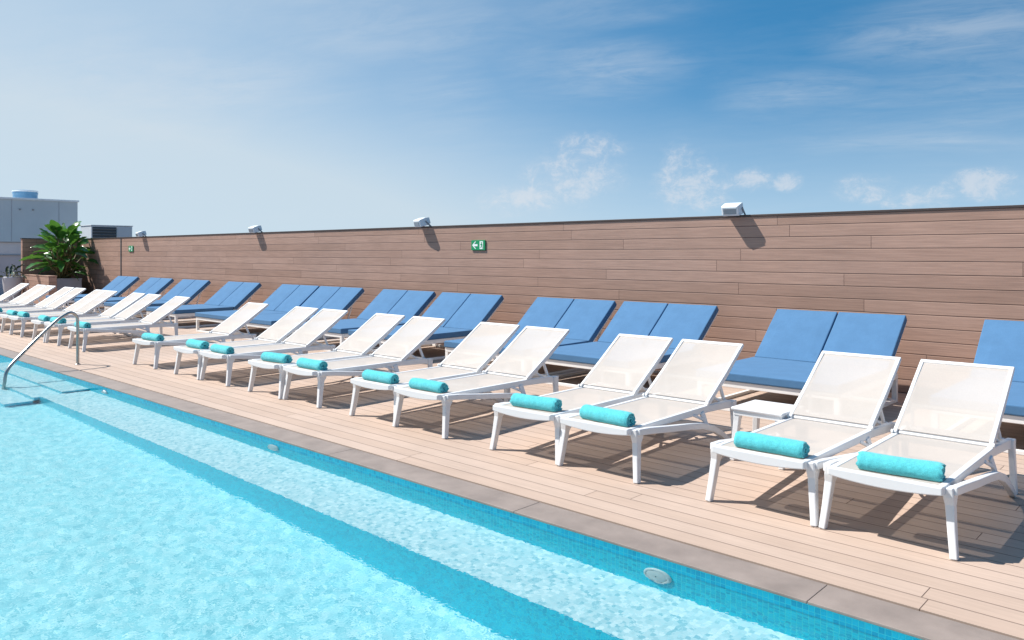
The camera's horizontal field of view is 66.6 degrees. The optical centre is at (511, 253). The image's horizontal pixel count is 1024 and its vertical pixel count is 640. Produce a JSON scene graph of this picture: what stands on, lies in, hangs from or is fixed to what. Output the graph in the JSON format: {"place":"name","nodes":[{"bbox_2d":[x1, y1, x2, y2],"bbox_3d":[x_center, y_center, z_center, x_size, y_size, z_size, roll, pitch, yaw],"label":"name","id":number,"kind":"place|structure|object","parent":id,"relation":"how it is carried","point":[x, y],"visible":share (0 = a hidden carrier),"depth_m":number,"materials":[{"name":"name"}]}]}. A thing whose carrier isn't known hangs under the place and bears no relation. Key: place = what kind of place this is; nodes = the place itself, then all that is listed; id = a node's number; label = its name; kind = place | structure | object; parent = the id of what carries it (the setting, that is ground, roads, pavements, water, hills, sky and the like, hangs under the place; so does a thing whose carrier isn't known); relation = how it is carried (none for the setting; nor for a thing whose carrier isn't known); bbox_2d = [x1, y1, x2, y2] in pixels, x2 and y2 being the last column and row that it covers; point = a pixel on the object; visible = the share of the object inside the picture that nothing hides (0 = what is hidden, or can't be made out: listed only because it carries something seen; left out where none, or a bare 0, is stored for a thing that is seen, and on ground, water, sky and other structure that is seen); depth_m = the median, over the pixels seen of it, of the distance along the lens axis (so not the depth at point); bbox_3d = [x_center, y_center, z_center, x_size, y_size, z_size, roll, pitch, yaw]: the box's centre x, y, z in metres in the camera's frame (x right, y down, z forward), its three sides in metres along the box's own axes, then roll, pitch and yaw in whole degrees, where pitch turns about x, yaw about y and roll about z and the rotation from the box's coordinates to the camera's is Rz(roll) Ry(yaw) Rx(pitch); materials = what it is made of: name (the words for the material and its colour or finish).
{"place":"outdoors","nodes":[
{"label":"outdoors","id":0,"kind":"place"},
{"bbox_2d":[0,197,78,241],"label":"grey building","id":1,"kind":"structure","parent":0,"point":[24,218],"depth_m":31.78,"materials":[{"name":"metal"}]},
{"bbox_2d":[12,190,38,197],"bbox_3d":[-21.066,-2.495,33.754,1.000,0.490,1.000,0,0,43],"label":"roof tank","id":2,"kind":"object","parent":1,"relation":"on","point":[24,194],"visible":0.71,"depth_m":33.37,"materials":[{"name":"blue metal"}]},
{"bbox_2d":[81,225,132,238],"bbox_3d":[-16.440,0.260,31.646,1.231,2.780,1.600,0,0,43],"label":"air unit","id":3,"kind":"object","parent":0,"point":[100,231],"visible":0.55,"depth_m":31.16,"materials":[{"name":"grey metal"}]},
{"bbox_2d":[0,358,886,639],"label":"pool water","id":4,"kind":"structure","parent":0,"point":[122,518],"depth_m":4.16,"materials":[{"name":"blue liquid"}]},
{"bbox_2d":[0,355,921,639],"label":"pool wall","id":5,"kind":"structure","parent":0,"point":[794,605],"depth_m":4.40,"materials":[{"name":"teal tile"}]},
{"bbox_2d":[0,348,1018,639],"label":"pool coping","id":6,"kind":"object","parent":5,"relation":"on","point":[868,610],"visible":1,"depth_m":4.29,"materials":[{"name":"stone"}]},
{"bbox_2d":[0,303,1023,639],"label":"deck","id":7,"kind":"structure","parent":0,"point":[886,545],"depth_m":5.35,"materials":[{"name":"beige wood"}]},
{"bbox_2d":[0,242,20,295],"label":"parapet wall","id":8,"kind":"structure","parent":7,"relation":"on","point":[10,253],"depth_m":28.80,"materials":[{"name":"white paint"}]},
{"bbox_2d":[2,276,23,299],"bbox_3d":[-15.786,1.140,24.669,0.580,0.820,0.580,0,0,43],"label":"round pot","id":9,"kind":"object","parent":7,"relation":"on","point":[10,283],"visible":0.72,"depth_m":24.45,"materials":[{"name":"white ceramic"}]},
{"bbox_2d":[0,264,26,278],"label":"plant","id":10,"kind":"object","parent":9,"relation":"in","point":[7,270],"visible":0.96,"depth_m":24.64,"materials":[{"name":"green plant"}]},
{"bbox_2d":[0,283,28,302],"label":"sun lounger","id":11,"kind":"object","parent":7,"relation":"on","point":[4,297],"visible":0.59,"depth_m":19.59,"materials":[{"name":"white plastic"}]},
{"bbox_2d":[0,285,45,304],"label":"sun lounger","id":12,"kind":"object","parent":7,"relation":"on","point":[28,293],"visible":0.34,"depth_m":18.67,"materials":[{"name":"white plastic"}]},
{"bbox_2d":[0,285,55,307],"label":"sun lounger","id":13,"kind":"object","parent":7,"relation":"on","point":[32,298],"visible":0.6,"depth_m":18.11,"materials":[{"name":"white plastic"}]},
{"bbox_2d":[2,287,73,309],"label":"sun lounger","id":14,"kind":"object","parent":7,"relation":"on","point":[63,291],"visible":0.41,"depth_m":17.32,"materials":[{"name":"white plastic"}]},
{"bbox_2d":[24,274,56,303],"bbox_3d":[-14.515,1.107,23.981,2.400,0.885,0.240,0,0,43],"label":"timber planter","id":15,"kind":"object","parent":7,"relation":"on","point":[32,280],"visible":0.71,"depth_m":23.54,"materials":[{"name":"brown wood"}]},
{"bbox_2d":[3,311,79,382],"bbox_3d":[-6.209,1.474,10.344,0.072,1.351,1.201,0,0,15],"label":"pool handrail","id":16,"kind":"object","parent":7,"relation":"on","point":[27,348],"visible":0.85,"depth_m":10.40,"materials":[{"name":"metal"}]},
{"bbox_2d":[0,288,85,313],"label":"sun lounger","id":17,"kind":"object","parent":7,"relation":"on","point":[54,306],"visible":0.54,"depth_m":16.78,"materials":[{"name":"white plastic"}]},
{"bbox_2d":[20,238,77,294],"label":"return wall","id":18,"kind":"structure","parent":7,"relation":"on","point":[26,245],"depth_m":25.22,"materials":[{"name":"brown wood"}]},
{"bbox_2d":[0,289,105,334],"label":"sun lounger","id":19,"kind":"object","parent":7,"relation":"on","point":[84,300],"visible":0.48,"depth_m":15.95,"materials":[{"name":"white plastic"}]},
{"bbox_2d":[6,310,17,314],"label":"rolled towel","id":20,"kind":"object","parent":19,"relation":"on","point":[10,312],"visible":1,"depth_m":15.03,"materials":[{"name":"teal fabric"}]},
{"bbox_2d":[8,290,117,336],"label":"sun lounger","id":21,"kind":"object","parent":7,"relation":"on","point":[84,310],"visible":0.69,"depth_m":15.39,"materials":[{"name":"white plastic"}]},
{"bbox_2d":[17,311,29,316],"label":"rolled towel","id":22,"kind":"object","parent":21,"relation":"on","point":[22,314],"visible":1,"depth_m":14.58,"materials":[{"name":"teal fabric"}]},
{"bbox_2d":[57,277,81,293],"bbox_3d":[-14.376,1.167,25.012,0.830,0.765,0.830,0,0,43],"label":"square planter","id":23,"kind":"object","parent":7,"relation":"on","point":[68,282],"visible":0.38,"depth_m":24.76,"materials":[{"name":"concrete"}]},
{"bbox_2d":[19,220,98,280],"bbox_3d":[-14.306,-0.101,25.102,2.563,1.923,2.791,0,0,43],"label":"leafy plant","id":24,"kind":"object","parent":23,"relation":"in","point":[63,262],"visible":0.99,"depth_m":24.77,"materials":[{"name":"green plant"}]},
{"bbox_2d":[31,292,145,342],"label":"sun lounger","id":25,"kind":"object","parent":7,"relation":"on","point":[123,304],"visible":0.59,"depth_m":14.59,"materials":[{"name":"white plastic"}]},
{"bbox_2d":[38,315,49,321],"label":"rolled towel","id":26,"kind":"object","parent":25,"relation":"on","point":[45,318],"visible":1,"depth_m":13.71,"materials":[{"name":"teal fabric"}]},
{"bbox_2d":[46,276,139,310],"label":"double daybed","id":27,"kind":"object","parent":7,"relation":"on","point":[121,285],"visible":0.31,"depth_m":22.03,"materials":[{"name":"blue fabric"}]},
{"bbox_2d":[44,294,161,345],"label":"sun lounger","id":28,"kind":"object","parent":7,"relation":"on","point":[128,314],"visible":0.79,"depth_m":14.03,"materials":[{"name":"white plastic"}]},
{"bbox_2d":[50,317,66,323],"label":"rolled towel","id":29,"kind":"object","parent":28,"relation":"on","point":[61,321],"visible":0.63,"depth_m":13.28,"materials":[{"name":"teal fabric"}]},
{"bbox_2d":[74,277,173,313],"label":"double daybed","id":30,"kind":"object","parent":7,"relation":"on","point":[158,286],"visible":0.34,"depth_m":20.52,"materials":[{"name":"blue fabric"}]},
{"bbox_2d":[67,296,189,351],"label":"sun lounger","id":31,"kind":"object","parent":7,"relation":"on","point":[159,314],"visible":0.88,"depth_m":13.17,"materials":[{"name":"white plastic"}]},
{"bbox_2d":[74,321,91,327],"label":"rolled towel","id":32,"kind":"object","parent":31,"relation":"on","point":[84,324],"visible":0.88,"depth_m":12.44,"materials":[{"name":"teal fabric"}]},
{"bbox_2d":[104,279,210,319],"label":"double daybed","id":33,"kind":"object","parent":7,"relation":"on","point":[192,289],"visible":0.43,"depth_m":19.13,"materials":[{"name":"blue fabric"}]},
{"bbox_2d":[132,302,268,368],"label":"sun lounger","id":34,"kind":"object","parent":7,"relation":"on","point":[235,322],"visible":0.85,"depth_m":11.41,"materials":[{"name":"white plastic"}]},
{"bbox_2d":[141,333,164,340],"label":"rolled towel","id":35,"kind":"object","parent":34,"relation":"on","point":[152,336],"visible":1,"depth_m":10.64,"materials":[{"name":"teal fabric"}]},
{"bbox_2d":[146,281,261,327],"bbox_3d":[-6.808,1.105,17.274,1.425,0.890,1.973,0,0,42],"label":"double daybed","id":36,"kind":"object","parent":7,"relation":"on","point":[229,295],"visible":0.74,"depth_m":17.35,"materials":[{"name":"blue fabric"}]},
{"bbox_2d":[173,306,318,379],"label":"sun lounger","id":37,"kind":"object","parent":7,"relation":"on","point":[284,327],"visible":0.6,"depth_m":10.60,"materials":[{"name":"white plastic"}]},
{"bbox_2d":[186,339,209,348],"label":"rolled towel","id":38,"kind":"object","parent":37,"relation":"on","point":[194,343],"visible":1,"depth_m":9.77,"materials":[{"name":"teal fabric"}]},
{"bbox_2d":[195,284,319,333],"bbox_3d":[-5.087,1.105,15.678,1.425,0.890,1.973,0,0,43],"label":"double daybed","id":39,"kind":"object","parent":7,"relation":"on","point":[284,298],"visible":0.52,"depth_m":15.85,"materials":[{"name":"blue fabric"}]},
{"bbox_2d":[199,309,347,385],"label":"sun lounger","id":40,"kind":"object","parent":7,"relation":"on","point":[306,336],"visible":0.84,"depth_m":10.05,"materials":[{"name":"white plastic"}]},
{"bbox_2d":[210,344,234,353],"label":"rolled towel","id":41,"kind":"object","parent":40,"relation":"on","point":[218,348],"visible":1,"depth_m":9.28,"materials":[{"name":"teal fabric"}]},
{"bbox_2d":[243,286,364,339],"bbox_3d":[-4.009,1.105,14.689,1.425,0.890,1.973,0,0,43],"label":"double daybed","id":42,"kind":"object","parent":7,"relation":"on","point":[330,297],"visible":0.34,"depth_m":14.90,"materials":[{"name":"blue fabric"}]},
{"bbox_2d":[248,313,404,398],"bbox_3d":[-2.125,1.157,9.134,0.714,0.793,1.773,0,0,44],"label":"sun lounger","id":43,"kind":"object","parent":7,"relation":"on","point":[368,336],"visible":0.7,"depth_m":9.33,"materials":[{"name":"white plastic"}]},
{"bbox_2d":[261,352,292,363],"bbox_3d":[-2.598,1.146,8.607,0.437,0.100,0.137,0,0,38],"label":"rolled towel","id":44,"kind":"object","parent":43,"relation":"on","point":[276,357],"visible":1,"depth_m":8.52,"materials":[{"name":"teal fabric"}]},
{"bbox_2d":[282,316,445,407],"bbox_3d":[-1.594,1.157,8.655,0.714,0.793,1.773,0,0,44],"label":"sun lounger","id":45,"kind":"object","parent":7,"relation":"on","point":[405,342],"visible":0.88,"depth_m":8.76,"materials":[{"name":"white plastic"}]},
{"bbox_2d":[296,357,327,370],"bbox_3d":[-2.077,1.147,8.097,0.427,0.100,0.126,0,0,42],"label":"rolled towel","id":46,"kind":"object","parent":45,"relation":"on","point":[318,365],"visible":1,"depth_m":8.01,"materials":[{"name":"teal fabric"}]},
{"bbox_2d":[295,289,435,350],"bbox_3d":[-2.502,1.105,13.300,1.425,0.890,1.973,0,0,43],"label":"double daybed","id":47,"kind":"object","parent":7,"relation":"on","point":[409,304],"visible":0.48,"depth_m":13.56,"materials":[{"name":"blue fabric"}]},
{"bbox_2d":[348,292,503,359],"bbox_3d":[-1.316,1.105,12.159,1.425,0.890,1.973,0,0,43],"label":"double daybed","id":48,"kind":"object","parent":7,"relation":"on","point":[463,315],"visible":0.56,"depth_m":12.36,"materials":[{"name":"blue fabric"}]},
{"bbox_2d":[349,322,519,425],"bbox_3d":[-0.722,1.157,7.847,0.714,0.793,1.773,0,0,42],"label":"sun lounger","id":49,"kind":"object","parent":7,"relation":"on","point":[478,348],"visible":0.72,"depth_m":8.07,"materials":[{"name":"white plastic"}]},
{"bbox_2d":[362,369,399,383],"bbox_3d":[-1.227,1.147,7.280,0.440,0.098,0.128,0,0,43],"label":"rolled towel","id":50,"kind":"object","parent":49,"relation":"on","point":[381,376],"visible":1,"depth_m":7.20,"materials":[{"name":"teal fabric"}]},
{"bbox_2d":[392,326,569,438],"bbox_3d":[-0.233,1.157,7.364,0.714,0.793,1.773,0,0,43],"label":"sun lounger","id":51,"kind":"object","parent":7,"relation":"on","point":[522,358],"visible":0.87,"depth_m":7.48,"materials":[{"name":"white plastic"}]},
{"bbox_2d":[409,378,448,392],"bbox_3d":[-0.729,1.150,6.820,0.422,0.093,0.127,0,0,42],"label":"rolled towel","id":52,"kind":"object","parent":51,"relation":"on","point":[428,385],"visible":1,"depth_m":6.75,"materials":[{"name":"teal fabric"}]},
{"bbox_2d":[444,297,616,375],"bbox_3d":[0.280,1.105,10.665,1.425,0.890,1.973,0,0,42],"label":"double daybed","id":53,"kind":"object","parent":7,"relation":"on","point":[583,320],"visible":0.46,"depth_m":10.95,"materials":[{"name":"blue fabric"}]},
{"bbox_2d":[78,205,1023,393],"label":"timber wall","id":54,"kind":"structure","parent":7,"relation":"on","point":[948,281],"depth_m":10.45,"materials":[{"name":"brown wood"}]},
{"bbox_2d":[135,231,146,236],"bbox_3d":[-10.718,-0.562,22.566,0.291,0.187,0.250,0,0,-41],"label":"floodlight","id":55,"kind":"object","parent":54,"relation":"on","point":[140,233],"visible":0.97,"depth_m":22.47,"materials":[{"name":"grey metal"}]},
{"bbox_2d":[248,225,261,232],"bbox_3d":[-5.963,-0.562,18.154,0.250,0.187,0.291,0,0,40],"label":"floodlight","id":56,"kind":"object","parent":54,"relation":"on","point":[254,229],"visible":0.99,"depth_m":18.06,"materials":[{"name":"grey metal"}]},
{"bbox_2d":[413,217,430,226],"bbox_3d":[-1.615,-0.562,14.122,0.291,0.187,0.250,0,0,-37],"label":"floodlight","id":57,"kind":"object","parent":54,"relation":"on","point":[421,222],"visible":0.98,"depth_m":14.02,"materials":[{"name":"grey metal"}]},
{"bbox_2d":[471,240,485,249],"bbox_3d":[-0.570,-0.140,13.193,0.330,0.170,0.022,0,0,43],"label":"exit sign","id":58,"kind":"object","parent":54,"relation":"attached to","point":[478,244],"visible":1,"depth_m":13.18,"materials":[{"name":"green plastic"}]},
{"bbox_2d":[721,202,745,215],"bbox_3d":[2.837,-0.562,9.992,0.250,0.187,0.291,0,0,37],"label":"floodlight","id":59,"kind":"object","parent":54,"relation":"on","point":[732,209],"visible":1,"depth_m":9.89,"materials":[{"name":"grey metal"}]},
{"bbox_2d":[490,334,672,464],"bbox_3d":[0.652,1.157,6.566,0.714,0.793,1.773,0,0,42],"label":"sun lounger","id":60,"kind":"object","parent":7,"relation":"on","point":[624,367],"visible":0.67,"depth_m":6.78,"materials":[{"name":"white plastic"}]},
{"bbox_2d":[510,393,562,411],"bbox_3d":[0.184,1.147,6.019,0.432,0.100,0.126,0,0,38],"label":"rolled towel","id":61,"kind":"object","parent":60,"relation":"on","point":[550,404],"visible":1,"depth_m":5.96,"materials":[{"name":"teal fabric"}]},
{"bbox_2d":[537,301,718,387],"bbox_3d":[1.425,1.105,9.637,1.425,0.890,1.973,0,0,43],"label":"double daybed","id":62,"kind":"object","parent":7,"relation":"on","point":[677,323],"visible":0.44,"depth_m":9.90,"materials":[{"name":"blue fabric"}]},
{"bbox_2d":[556,339,743,483],"bbox_3d":[1.151,1.157,6.105,0.714,0.793,1.773,0,0,42],"label":"sun lounger","id":63,"kind":"object","parent":7,"relation":"on","point":[688,381],"visible":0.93,"depth_m":6.24,"materials":[{"name":"white plastic"}]},
{"bbox_2d":[579,404,635,426],"bbox_3d":[0.675,1.146,5.531,0.133,0.102,0.436,0,0,-44],"label":"rolled towel","id":64,"kind":"object","parent":63,"relation":"on","point":[609,416],"visible":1,"depth_m":5.46,"materials":[{"name":"teal fabric"}]},
{"bbox_2d":[730,400,793,469],"bbox_3d":[1.921,1.350,5.857,0.415,0.404,0.405,0,0,43],"label":"side table","id":65,"kind":"object","parent":7,"relation":"on","point":[756,410],"visible":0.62,"depth_m":5.81,"materials":[{"name":"white plastic"}]},
{"bbox_2d":[705,351,901,526],"bbox_3d":[2.047,1.157,5.272,0.714,0.793,1.773,0,0,43],"label":"sun lounger","id":66,"kind":"object","parent":7,"relation":"on","point":[837,408],"visible":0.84,"depth_m":5.44,"materials":[{"name":"white plastic"}]},
{"bbox_2d":[734,431,809,457],"bbox_3d":[1.562,1.147,4.704,0.440,0.098,0.134,0,0,42],"label":"rolled towel","id":67,"kind":"object","parent":66,"relation":"on","point":[774,445],"visible":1,"depth_m":4.65,"materials":[{"name":"teal fabric"}]},
{"bbox_2d":[719,309,906,410],"bbox_3d":[3.047,1.105,8.118,1.425,0.890,1.973,0,0,43],"label":"double daybed","id":68,"kind":"object","parent":7,"relation":"on","point":[794,344],"visible":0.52,"depth_m":8.41,"materials":[{"name":"blue fabric"}]},
{"bbox_2d":[819,359,1017,559],"bbox_3d":[2.565,1.157,4.787,0.714,0.793,1.773,0,0,43],"label":"sun lounger","id":69,"kind":"object","parent":7,"relation":"on","point":[950,416],"visible":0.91,"depth_m":4.95,"materials":[{"name":"white plastic"}]},
{"bbox_2d":[856,451,945,481],"bbox_3d":[2.099,1.147,4.219,0.428,0.098,0.123,0,0,39],"label":"rolled towel","id":70,"kind":"object","parent":69,"relation":"on","point":[907,467],"visible":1,"depth_m":4.17,"materials":[{"name":"teal fabric"}]},
{"bbox_2d":[974,320,1023,454],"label":"double daybed","id":71,"kind":"object","parent":7,"relation":"on","point":[1001,343],"visible":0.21,"depth_m":7.41,"materials":[{"name":"blue fabric"}]},
{"bbox_2d":[0,0,1023,236],"label":"sky","id":72,"kind":"structure","parent":0,"point":[159,117],"materials":[{"name":"blue"}]}
]}

